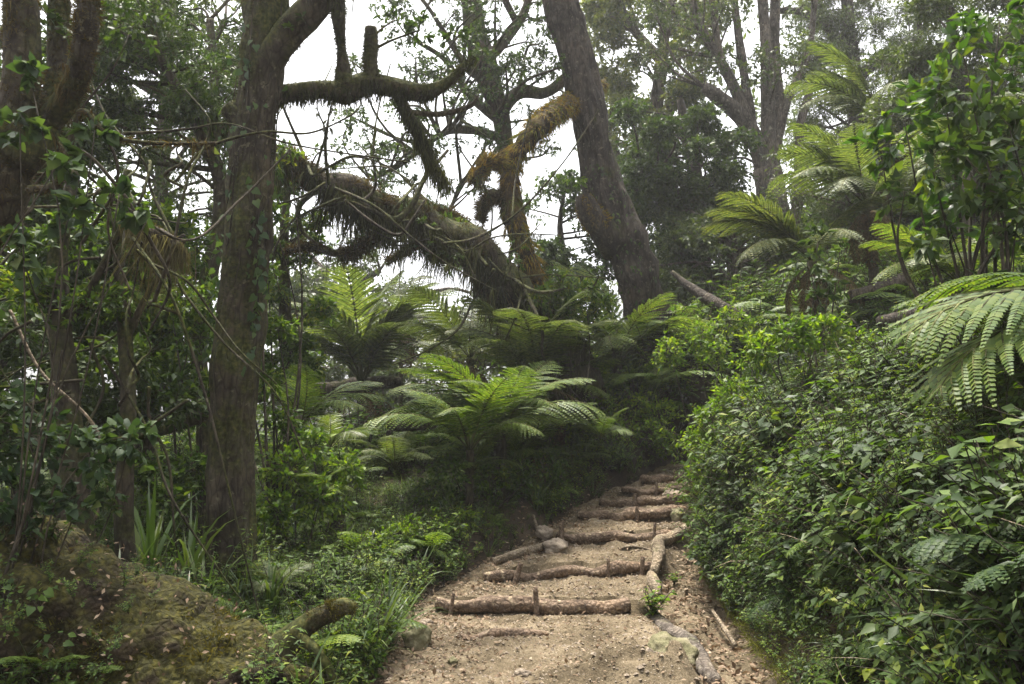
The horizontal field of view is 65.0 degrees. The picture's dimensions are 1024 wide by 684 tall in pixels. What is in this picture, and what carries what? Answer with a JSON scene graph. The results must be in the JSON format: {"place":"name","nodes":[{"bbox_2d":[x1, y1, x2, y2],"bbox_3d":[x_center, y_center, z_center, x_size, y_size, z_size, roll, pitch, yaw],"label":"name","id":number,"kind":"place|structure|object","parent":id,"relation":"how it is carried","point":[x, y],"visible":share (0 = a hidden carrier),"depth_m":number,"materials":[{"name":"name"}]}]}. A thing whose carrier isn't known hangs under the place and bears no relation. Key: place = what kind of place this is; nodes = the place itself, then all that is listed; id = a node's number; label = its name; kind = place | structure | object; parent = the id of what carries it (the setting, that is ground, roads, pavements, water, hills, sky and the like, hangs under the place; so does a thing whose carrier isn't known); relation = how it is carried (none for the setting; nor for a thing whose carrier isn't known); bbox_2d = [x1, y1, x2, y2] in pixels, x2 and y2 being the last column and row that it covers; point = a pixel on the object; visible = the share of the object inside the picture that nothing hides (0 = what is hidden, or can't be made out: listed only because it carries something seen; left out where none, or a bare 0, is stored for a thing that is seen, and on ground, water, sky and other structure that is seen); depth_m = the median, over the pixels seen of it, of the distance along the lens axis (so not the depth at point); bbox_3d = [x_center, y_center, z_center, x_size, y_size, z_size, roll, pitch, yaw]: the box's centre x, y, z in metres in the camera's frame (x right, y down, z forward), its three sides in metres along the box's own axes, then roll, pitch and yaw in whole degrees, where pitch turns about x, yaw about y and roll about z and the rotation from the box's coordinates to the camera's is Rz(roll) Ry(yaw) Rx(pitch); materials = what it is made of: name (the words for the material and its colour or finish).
{"place":"outdoors","nodes":[
{"label":"outdoors","id":0,"kind":"place"},
{"bbox_2d":[0,0,1023,461],"label":"sky","id":1,"kind":"structure","parent":0,"point":[316,57],"materials":[{"name":"white"}]},
{"bbox_2d":[101,161,1023,683],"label":"forest floor","id":2,"kind":"structure","parent":0,"point":[617,479],"depth_m":10.26,"materials":[{"name":"soil"}]},
{"bbox_2d":[0,50,154,568],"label":"slim tree","id":3,"kind":"object","parent":2,"relation":"on","point":[35,129],"visible":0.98,"depth_m":4.96,"materials":[{"name":"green plant"}]},
{"bbox_2d":[106,144,130,289],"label":"vine","id":4,"kind":"object","parent":3,"relation":"hanging from","point":[113,197],"visible":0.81,"depth_m":5.31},
{"bbox_2d":[0,378,162,567],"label":"shrub","id":5,"kind":"object","parent":2,"relation":"on","point":[127,451],"visible":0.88,"depth_m":4.91,"materials":[{"name":"green plant"}]},
{"bbox_2d":[0,18,162,466],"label":"forest tree","id":6,"kind":"object","parent":2,"relation":"on","point":[101,150],"visible":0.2,"depth_m":9.21,"materials":[{"name":"green plant"}]},
{"bbox_2d":[0,513,164,683],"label":"undergrowth","id":7,"kind":"object","parent":2,"relation":"on","point":[48,593],"visible":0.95,"depth_m":4.40,"materials":[{"name":"green plant"}]},
{"bbox_2d":[0,288,209,518],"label":"shrub","id":8,"kind":"object","parent":2,"relation":"on","point":[91,390],"visible":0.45,"depth_m":7.44,"materials":[{"name":"green plant"}]},
{"bbox_2d":[0,191,209,502],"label":"forest tree","id":9,"kind":"object","parent":2,"relation":"on","point":[168,206],"visible":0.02,"depth_m":10.02,"materials":[{"name":"green plant"}]},
{"bbox_2d":[0,0,216,251],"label":"mossy tree","id":10,"kind":"object","parent":2,"relation":"on","point":[66,84],"visible":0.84,"depth_m":5.50,"materials":[{"name":"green plant"}]},
{"bbox_2d":[33,149,171,330],"bbox_3d":[-2.974,-0.745,5.883,0.938,1.214,0.462,6,-10,-42],"label":"vine","id":11,"kind":"object","parent":10,"relation":"attached to","point":[101,167],"visible":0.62,"depth_m":5.93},
{"bbox_2d":[87,149,290,240],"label":"vine","id":12,"kind":"object","parent":10,"relation":"attached to","point":[229,209],"visible":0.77,"depth_m":6.49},
{"bbox_2d":[35,210,215,517],"bbox_3d":[-4.953,0.387,10.231,3.267,4.311,2.360,0,-7,0],"label":"forest tree","id":13,"kind":"object","parent":2,"relation":"on","point":[147,445],"visible":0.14,"depth_m":9.73,"materials":[{"name":"green plant"}]},
{"bbox_2d":[66,0,242,448],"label":"forest tree","id":14,"kind":"object","parent":2,"relation":"on","point":[161,189],"visible":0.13,"depth_m":14.39,"materials":[{"name":"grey plant"}]},
{"bbox_2d":[101,473,211,571],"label":"grass clump","id":15,"kind":"object","parent":2,"relation":"on","point":[152,535],"visible":0.45,"depth_m":6.76,"materials":[{"name":"plant"}]},
{"bbox_2d":[72,0,243,524],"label":"forest tree","id":16,"kind":"object","parent":2,"relation":"on","point":[202,91],"visible":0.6,"depth_m":9.67,"materials":[{"name":"green plant"}]},
{"bbox_2d":[111,444,207,556],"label":"shrub","id":17,"kind":"object","parent":2,"relation":"on","point":[193,483],"visible":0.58,"depth_m":7.51,"materials":[{"name":"green plant"}]},
{"bbox_2d":[133,225,219,544],"bbox_3d":[-3.416,0.468,8.441,0.835,3.541,1.069,-6,-9,42],"label":"slim tree","id":18,"kind":"object","parent":2,"relation":"on","point":[199,242],"visible":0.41,"depth_m":8.49,"materials":[{"name":"green plant"}]},
{"bbox_2d":[93,392,261,439],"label":"fallen branch","id":19,"kind":"object","parent":2,"relation":"on","point":[162,430],"visible":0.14,"depth_m":8.61,"materials":[{"name":"brown wood"}]},
{"bbox_2d":[0,498,357,683],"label":"rotten log","id":20,"kind":"object","parent":2,"relation":"on","point":[206,616],"visible":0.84,"depth_m":4.58,"materials":[{"name":"brown plant"}]},
{"bbox_2d":[3,350,62,574],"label":"vine","id":21,"kind":"object","parent":20,"relation":"on","point":[29,503],"visible":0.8,"depth_m":4.75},
{"bbox_2d":[0,498,305,683],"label":"leaf litter","id":22,"kind":"object","parent":20,"relation":"on","point":[131,641],"visible":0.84,"depth_m":4.57,"materials":[{"name":"plant"}]},
{"bbox_2d":[0,7,360,620],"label":"slim tree","id":23,"kind":"object","parent":2,"relation":"on","point":[124,530],"visible":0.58,"depth_m":6.75,"materials":[{"name":"brown plant"}]},
{"bbox_2d":[148,498,234,582],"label":"grass clump","id":24,"kind":"object","parent":2,"relation":"on","point":[192,541],"visible":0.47,"depth_m":6.84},
{"bbox_2d":[0,25,407,542],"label":"slim tree","id":25,"kind":"object","parent":2,"relation":"on","point":[83,302],"visible":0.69,"depth_m":6.67,"materials":[{"name":"brown plant"}]},
{"bbox_2d":[8,309,111,520],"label":"vine","id":26,"kind":"object","parent":25,"relation":"hanging from","point":[73,402],"visible":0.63,"depth_m":6.02,"materials":[{"name":"brown plant"}]},
{"bbox_2d":[91,221,198,345],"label":"hanging moss","id":27,"kind":"object","parent":25,"relation":"hanging from","point":[180,256],"visible":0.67,"depth_m":6.50,"materials":[{"name":"plant"}]},
{"bbox_2d":[199,138,308,546],"bbox_3d":[-2.972,-0.046,9.130,1.387,4.708,0.772,0,-7,0],"label":"slim tree","id":28,"kind":"object","parent":2,"relation":"on","point":[276,414],"visible":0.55,"depth_m":9.06,"materials":[{"name":"green plant"}]},
{"bbox_2d":[243,554,299,622],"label":"grass clump","id":29,"kind":"object","parent":2,"relation":"on","point":[271,596],"visible":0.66,"depth_m":6.45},
{"bbox_2d":[259,182,344,487],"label":"forest tree","id":30,"kind":"object","parent":2,"relation":"on","point":[320,307],"visible":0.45,"depth_m":11.89,"materials":[{"name":"green plant"}]},
{"bbox_2d":[255,423,367,553],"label":"shrub","id":31,"kind":"object","parent":2,"relation":"on","point":[312,503],"visible":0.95,"depth_m":8.43,"materials":[{"name":"green plant"}]},
{"bbox_2d":[281,466,353,504],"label":"ground fern","id":32,"kind":"object","parent":2,"relation":"on","point":[306,475],"visible":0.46,"depth_m":8.46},
{"bbox_2d":[256,364,386,494],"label":"tree fern","id":33,"kind":"object","parent":2,"relation":"on","point":[322,404],"visible":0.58,"depth_m":10.80,"materials":[{"name":"green plant"}]},
{"bbox_2d":[283,411,380,449],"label":"ground fern","id":34,"kind":"object","parent":2,"relation":"on","point":[344,435],"visible":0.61,"depth_m":12.20,"materials":[{"name":"green plant"}]},
{"bbox_2d":[202,0,482,593],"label":"mossy tree","id":35,"kind":"object","parent":2,"relation":"on","point":[275,34],"visible":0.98,"depth_m":7.63,"materials":[{"name":"brown plant"}]},
{"bbox_2d":[301,615,387,683],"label":"shrub","id":36,"kind":"object","parent":2,"relation":"on","point":[367,653],"visible":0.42,"depth_m":5.18,"materials":[{"name":"green plant"}]},
{"bbox_2d":[267,210,430,426],"bbox_3d":[-5.137,0.047,22.695,5.656,8.241,4.294,0,-7,0],"label":"forest tree","id":37,"kind":"object","parent":2,"relation":"on","point":[313,282],"visible":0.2,"depth_m":22.14,"materials":[{"name":"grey plant"}]},
{"bbox_2d":[0,361,699,683],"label":"undergrowth","id":38,"kind":"object","parent":2,"relation":"on","point":[385,617],"visible":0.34,"depth_m":7.92,"materials":[{"name":"green plant"}]},
{"bbox_2d":[239,560,314,591],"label":"ground fern","id":39,"kind":"object","parent":38,"relation":"on","point":[263,585],"visible":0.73,"depth_m":6.72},
{"bbox_2d":[300,376,401,397],"bbox_3d":[-3.506,1.002,17.467,2.268,0.519,0.428,-1,-7,4],"label":"fallen log","id":40,"kind":"object","parent":2,"relation":"on","point":[390,382],"visible":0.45,"depth_m":17.31,"materials":[{"name":"brown wood"}]},
{"bbox_2d":[276,264,458,431],"bbox_3d":[-3.289,0.503,16.413,4.049,4.121,3.825,6,-9,-39],"label":"tree fern","id":41,"kind":"object","parent":2,"relation":"on","point":[360,350],"visible":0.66,"depth_m":16.17,"materials":[{"name":"green plant"}]},
{"bbox_2d":[258,286,506,422],"bbox_3d":[-4.160,1.462,27.081,10.751,7.305,5.706,0,-7,0],"label":"forest tree","id":42,"kind":"object","parent":2,"relation":"on","point":[337,372],"visible":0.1,"depth_m":26.38,"materials":[{"name":"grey plant"}]},
{"bbox_2d":[173,63,613,429],"bbox_3d":[-0.520,-1.648,12.694,9.366,9.116,3.741,6,-9,-39],"label":"leaning tree","id":43,"kind":"object","parent":2,"relation":"on","point":[445,237],"visible":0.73,"depth_m":12.24,"materials":[{"name":"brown plant"}]},
{"bbox_2d":[347,431,441,469],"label":"ground fern","id":44,"kind":"object","parent":2,"relation":"on","point":[403,456],"visible":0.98,"depth_m":9.25,"materials":[{"name":"plant"}]},
{"bbox_2d":[351,275,438,406],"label":"tree fern","id":45,"kind":"object","parent":2,"relation":"on","point":[399,296],"visible":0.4,"depth_m":19.01,"materials":[{"name":"green plant"}]},
{"bbox_2d":[355,501,487,567],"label":"shrub","id":46,"kind":"object","parent":2,"relation":"on","point":[378,540],"visible":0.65,"depth_m":8.40,"materials":[{"name":"green plant"}]},
{"bbox_2d":[396,286,496,403],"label":"tree fern","id":47,"kind":"object","parent":2,"relation":"on","point":[452,340],"visible":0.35,"depth_m":14.93,"materials":[{"name":"green plant"}]},
{"bbox_2d":[331,0,569,237],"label":"crooked tree","id":48,"kind":"object","parent":2,"relation":"on","point":[495,107],"visible":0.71,"depth_m":16.06,"materials":[{"name":"green plant"}]},
{"bbox_2d":[362,374,565,520],"bbox_3d":[-0.545,1.360,9.849,2.431,2.026,2.100,0,-7,0],"label":"tree fern","id":49,"kind":"object","parent":2,"relation":"on","point":[461,428],"visible":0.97,"depth_m":9.60,"materials":[{"name":"green plant"}]},
{"bbox_2d":[379,353,606,503],"bbox_3d":[-0.296,1.218,10.477,2.905,2.159,2.214,-2,-7,15],"label":"tree fern","id":50,"kind":"object","parent":2,"relation":"on","point":[461,391],"visible":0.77,"depth_m":10.42,"materials":[{"name":"green plant"}]},
{"bbox_2d":[412,291,577,374],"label":"forest tree","id":51,"kind":"object","parent":2,"relation":"on","point":[481,361],"visible":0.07,"depth_m":18.47,"materials":[{"name":"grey plant"}]},
{"bbox_2d":[0,91,1023,505],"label":"undergrowth","id":52,"kind":"object","parent":2,"relation":"on","point":[758,293],"visible":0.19,"depth_m":14.50,"materials":[{"name":"green plant"}]},
{"bbox_2d":[8,2,1022,459],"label":"distant woods","id":53,"kind":"object","parent":2,"relation":"on","point":[720,82],"visible":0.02,"depth_m":37.13,"materials":[{"name":"plant"}]},
{"bbox_2d":[476,432,568,461],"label":"ground fern","id":54,"kind":"object","parent":2,"relation":"on","point":[528,449],"visible":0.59,"depth_m":11.01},
{"bbox_2d":[445,288,619,456],"bbox_3d":[0.304,0.602,12.453,2.588,2.962,2.755,-4,-8,30],"label":"tree fern","id":55,"kind":"object","parent":2,"relation":"on","point":[520,356],"visible":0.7,"depth_m":12.30,"materials":[{"name":"green plant"}]},
{"bbox_2d":[466,385,600,481],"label":"tree fern","id":56,"kind":"object","parent":2,"relation":"on","point":[546,427],"visible":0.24,"depth_m":11.26,"materials":[{"name":"green plant"}]},
{"bbox_2d":[469,330,621,444],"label":"tree fern","id":57,"kind":"object","parent":2,"relation":"on","point":[584,386],"visible":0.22,"depth_m":13.12,"materials":[{"name":"green plant"}]},
{"bbox_2d":[521,167,620,313],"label":"forest tree","id":58,"kind":"object","parent":2,"relation":"on","point":[556,249],"visible":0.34,"depth_m":20.09,"materials":[{"name":"green plant"}]},
{"bbox_2d":[527,264,619,438],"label":"shrub","id":59,"kind":"object","parent":2,"relation":"on","point":[570,293],"visible":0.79,"depth_m":12.77,"materials":[{"name":"green plant"}]},
{"bbox_2d":[535,0,690,368],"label":"leaning tree","id":60,"kind":"object","parent":2,"relation":"on","point":[610,222],"visible":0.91,"depth_m":15.20,"materials":[{"name":"brown plant"}]},
{"bbox_2d":[539,383,689,464],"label":"shrub","id":61,"kind":"object","parent":2,"relation":"on","point":[654,437],"visible":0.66,"depth_m":13.09,"materials":[{"name":"green plant"}]},
{"bbox_2d":[549,260,717,406],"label":"tree fern","id":62,"kind":"object","parent":2,"relation":"on","point":[613,343],"visible":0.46,"depth_m":14.25,"materials":[{"name":"green plant"}]},
{"bbox_2d":[576,0,729,317],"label":"forest tree","id":63,"kind":"object","parent":2,"relation":"on","point":[606,19],"visible":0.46,"depth_m":24.47,"materials":[{"name":"green plant"}]},
{"bbox_2d":[591,326,729,380],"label":"tree fern","id":64,"kind":"object","parent":2,"relation":"on","point":[633,359],"visible":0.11,"depth_m":14.59,"materials":[{"name":"green plant"}]},
{"bbox_2d":[608,91,768,311],"bbox_3d":[4.350,-3.204,19.795,4.170,6.238,3.674,0,-7,0],"label":"forest tree","id":65,"kind":"object","parent":2,"relation":"on","point":[662,181],"visible":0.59,"depth_m":19.03,"materials":[{"name":"green plant"}]},
{"bbox_2d":[670,270,748,323],"bbox_3d":[3.658,-0.867,15.121,0.314,1.273,1.760,6,-9,-40],"label":"fallen log","id":66,"kind":"object","parent":2,"relation":"on","point":[705,297],"visible":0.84,"depth_m":15.03,"materials":[{"name":"brown wood"}]},
{"bbox_2d":[651,297,777,433],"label":"shrub","id":67,"kind":"object","parent":2,"relation":"on","point":[708,346],"visible":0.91,"depth_m":11.63,"materials":[{"name":"green plant"}]},
{"bbox_2d":[676,373,778,491],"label":"shrub","id":68,"kind":"object","parent":2,"relation":"on","point":[705,414],"visible":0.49,"depth_m":9.24,"materials":[{"name":"green plant"}]},
{"bbox_2d":[647,187,810,314],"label":"forest tree","id":69,"kind":"object","parent":2,"relation":"on","point":[699,241],"visible":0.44,"depth_m":18.02,"materials":[{"name":"green plant"}]},
{"bbox_2d":[619,0,845,224],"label":"forked tree","id":70,"kind":"object","parent":2,"relation":"on","point":[738,106],"visible":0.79,"depth_m":21.73,"materials":[{"name":"grey plant"}]},
{"bbox_2d":[701,190,886,346],"bbox_3d":[4.545,-0.892,12.549,2.932,2.923,2.404,0,-7,0],"label":"tree fern","id":71,"kind":"object","parent":2,"relation":"on","point":[778,230],"visible":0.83,"depth_m":12.73,"materials":[{"name":"green plant"}]},
{"bbox_2d":[725,309,888,392],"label":"shrub","id":72,"kind":"object","parent":2,"relation":"on","point":[814,327],"visible":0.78,"depth_m":8.57,"materials":[{"name":"green plant"}]},
{"bbox_2d":[692,522,921,683],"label":"moss","id":73,"kind":"object","parent":2,"relation":"on","point":[750,637],"visible":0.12,"depth_m":5.93,"materials":[{"name":"plant"}]},
{"bbox_2d":[785,218,850,373],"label":"shrub","id":74,"kind":"object","parent":2,"relation":"on","point":[821,268],"visible":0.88,"depth_m":9.65,"materials":[{"name":"green plant"}]},
{"bbox_2d":[659,236,1023,683],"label":"undergrowth","id":75,"kind":"object","parent":2,"relation":"on","point":[870,463],"visible":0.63,"depth_m":5.06,"materials":[{"name":"green plant"}]},
{"bbox_2d":[847,273,908,302],"bbox_3d":[5.576,-0.822,12.215,0.963,0.487,0.281,1,-7,-7],"label":"fallen log","id":76,"kind":"object","parent":75,"relation":"on","point":[898,278],"visible":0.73,"depth_m":12.12,"materials":[{"name":"brown wood"}]},
{"bbox_2d":[782,41,923,257],"bbox_3d":[7.522,-3.888,16.520,2.930,5.005,3.617,-7,-10,43],"label":"tree fern","id":77,"kind":"object","parent":2,"relation":"on","point":[855,103],"visible":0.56,"depth_m":16.67,"materials":[{"name":"green plant"}]},
{"bbox_2d":[765,122,945,307],"bbox_3d":[5.790,-1.837,13.277,3.266,3.827,2.624,0,-7,0],"label":"tree fern","id":78,"kind":"object","parent":2,"relation":"on","point":[843,170],"visible":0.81,"depth_m":13.15,"materials":[{"name":"green plant"}]},
{"bbox_2d":[780,0,953,183],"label":"forest tree","id":79,"kind":"object","parent":2,"relation":"on","point":[842,32],"visible":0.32,"depth_m":25.85,"materials":[{"name":"green plant"}]},
{"bbox_2d":[758,121,992,256],"bbox_3d":[9.133,-2.557,17.940,7.738,4.708,3.384,0,-7,0],"label":"forest tree","id":80,"kind":"object","parent":2,"relation":"on","point":[838,207],"visible":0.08,"depth_m":17.92,"materials":[{"name":"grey plant"}]},
{"bbox_2d":[876,302,939,327],"bbox_3d":[5.421,-0.387,10.747,1.184,0.434,0.237,2,-7,-16],"label":"fallen log","id":81,"kind":"object","parent":2,"relation":"on","point":[893,317],"visible":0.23,"depth_m":10.59,"materials":[{"name":"brown wood"}]},
{"bbox_2d":[841,0,1023,347],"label":"shrub","id":82,"kind":"object","parent":2,"relation":"on","point":[923,121],"visible":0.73,"depth_m":6.57,"materials":[{"name":"green plant"}]},
{"bbox_2d":[848,0,1023,240],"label":"forest tree","id":83,"kind":"object","parent":2,"relation":"on","point":[911,60],"visible":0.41,"depth_m":15.29,"materials":[{"name":"green plant"}]},
{"bbox_2d":[858,222,1023,301],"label":"tree fern","id":84,"kind":"object","parent":2,"relation":"on","point":[945,263],"visible":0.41,"depth_m":9.13,"materials":[{"name":"green plant"}]},
{"bbox_2d":[874,83,1023,352],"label":"shrub","id":85,"kind":"object","parent":2,"relation":"on","point":[985,115],"visible":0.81,"depth_m":6.14,"materials":[{"name":"green plant"}]},
{"bbox_2d":[883,272,1023,502],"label":"tree fern","id":86,"kind":"object","parent":2,"relation":"on","point":[976,301],"visible":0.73,"depth_m":4.53,"materials":[{"name":"green plant"}]},
{"bbox_2d":[889,91,1023,221],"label":"tree fern","id":87,"kind":"object","parent":2,"relation":"on","point":[966,135],"visible":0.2,"depth_m":8.36,"materials":[{"name":"green plant"}]},
{"bbox_2d":[371,458,782,683],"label":"path","id":88,"kind":"structure","parent":0,"point":[629,666],"depth_m":6.74,"materials":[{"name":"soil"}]},
{"bbox_2d":[402,624,431,650],"bbox_3d":[-0.731,2.312,6.229,0.226,0.271,0.226,-5,-8,34],"label":"rock","id":89,"kind":"object","parent":88,"relation":"on","point":[419,638],"visible":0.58,"depth_m":6.15,"materials":[{"name":"stone"}]},
{"bbox_2d":[458,628,548,640],"bbox_3d":[-0.059,2.362,6.499,0.746,0.111,0.128,1,-7,-11],"label":"root","id":90,"kind":"object","parent":88,"relation":"on","point":[498,632],"visible":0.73,"depth_m":6.48,"materials":[{"name":"brown plant"}]},
{"bbox_2d":[491,543,544,563],"bbox_3d":[0.137,2.324,8.911,0.105,0.175,1.012,-6,-9,41],"label":"log","id":91,"kind":"object","parent":88,"relation":"on","point":[514,554],"visible":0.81,"depth_m":8.77,"materials":[{"name":"brown wood"}]},
{"bbox_2d":[435,595,630,615],"bbox_3d":[0.194,2.454,7.468,1.826,0.193,0.208,0,-7,0],"label":"log step","id":92,"kind":"object","parent":88,"relation":"on","point":[497,604],"visible":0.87,"depth_m":7.42,"materials":[{"name":"brown wood"}]},
{"bbox_2d":[483,560,651,582],"bbox_3d":[0.642,2.432,8.505,1.914,0.218,0.166,1,-7,-12],"label":"log step","id":93,"kind":"object","parent":88,"relation":"on","point":[619,567],"visible":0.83,"depth_m":8.47,"materials":[{"name":"brown wood"}]},
{"bbox_2d":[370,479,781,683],"bbox_3d":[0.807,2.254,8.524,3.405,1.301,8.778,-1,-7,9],"label":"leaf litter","id":94,"kind":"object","parent":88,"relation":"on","point":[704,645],"visible":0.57,"depth_m":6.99,"materials":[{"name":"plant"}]},
{"bbox_2d":[563,407,633,439],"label":"ground fern","id":95,"kind":"object","parent":88,"relation":"on","point":[605,428],"visible":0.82,"depth_m":11.45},
{"bbox_2d":[555,529,671,544],"bbox_3d":[1.262,2.348,9.664,1.496,0.182,0.165,1,-7,-5],"label":"log step","id":96,"kind":"object","parent":88,"relation":"on","point":[594,537],"visible":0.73,"depth_m":9.60,"materials":[{"name":"brown wood"}]},
{"bbox_2d":[577,505,686,521],"bbox_3d":[1.585,2.254,10.534,1.482,0.220,0.172,1,-7,-9],"label":"log step","id":97,"kind":"object","parent":88,"relation":"on","point":[644,513],"visible":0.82,"depth_m":10.47,"materials":[{"name":"brown wood"}]},
{"bbox_2d":[599,493,690,507],"bbox_3d":[1.850,2.201,11.141,1.324,0.210,0.175,1,-7,-10],"label":"log step","id":98,"kind":"object","parent":88,"relation":"on","point":[643,500],"visible":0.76,"depth_m":11.07,"materials":[{"name":"brown wood"}]},
{"bbox_2d":[621,483,690,496],"bbox_3d":[2.157,2.183,11.826,1.152,0.193,0.161,2,-7,-16],"label":"log step","id":99,"kind":"object","parent":88,"relation":"on","point":[639,492],"visible":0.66,"depth_m":11.75,"materials":[{"name":"brown wood"}]},
{"bbox_2d":[639,580,676,615],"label":"leafy plant","id":100,"kind":"object","parent":88,"relation":"on","point":[653,603],"visible":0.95,"depth_m":7.47,"materials":[{"name":"green plant"}]},
{"bbox_2d":[650,519,693,574],"bbox_3d":[1.887,2.398,9.521,0.250,0.419,2.163,-3,-8,25],"label":"border log","id":101,"kind":"object","parent":88,"relation":"on","point":[660,542],"visible":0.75,"depth_m":8.98,"materials":[{"name":"brown wood"}]},
{"bbox_2d":[644,631,699,669],"bbox_3d":[1.107,2.181,5.611,0.367,0.237,0.376,11,6,33],"label":"rock","id":102,"kind":"object","parent":88,"relation":"on","point":[659,641],"visible":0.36,"depth_m":5.62,"materials":[{"name":"stone"}]},
{"bbox_2d":[649,612,721,683],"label":"border log","id":103,"kind":"object","parent":88,"relation":"on","point":[704,665],"visible":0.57,"depth_m":6.23,"materials":[{"name":"wood"}]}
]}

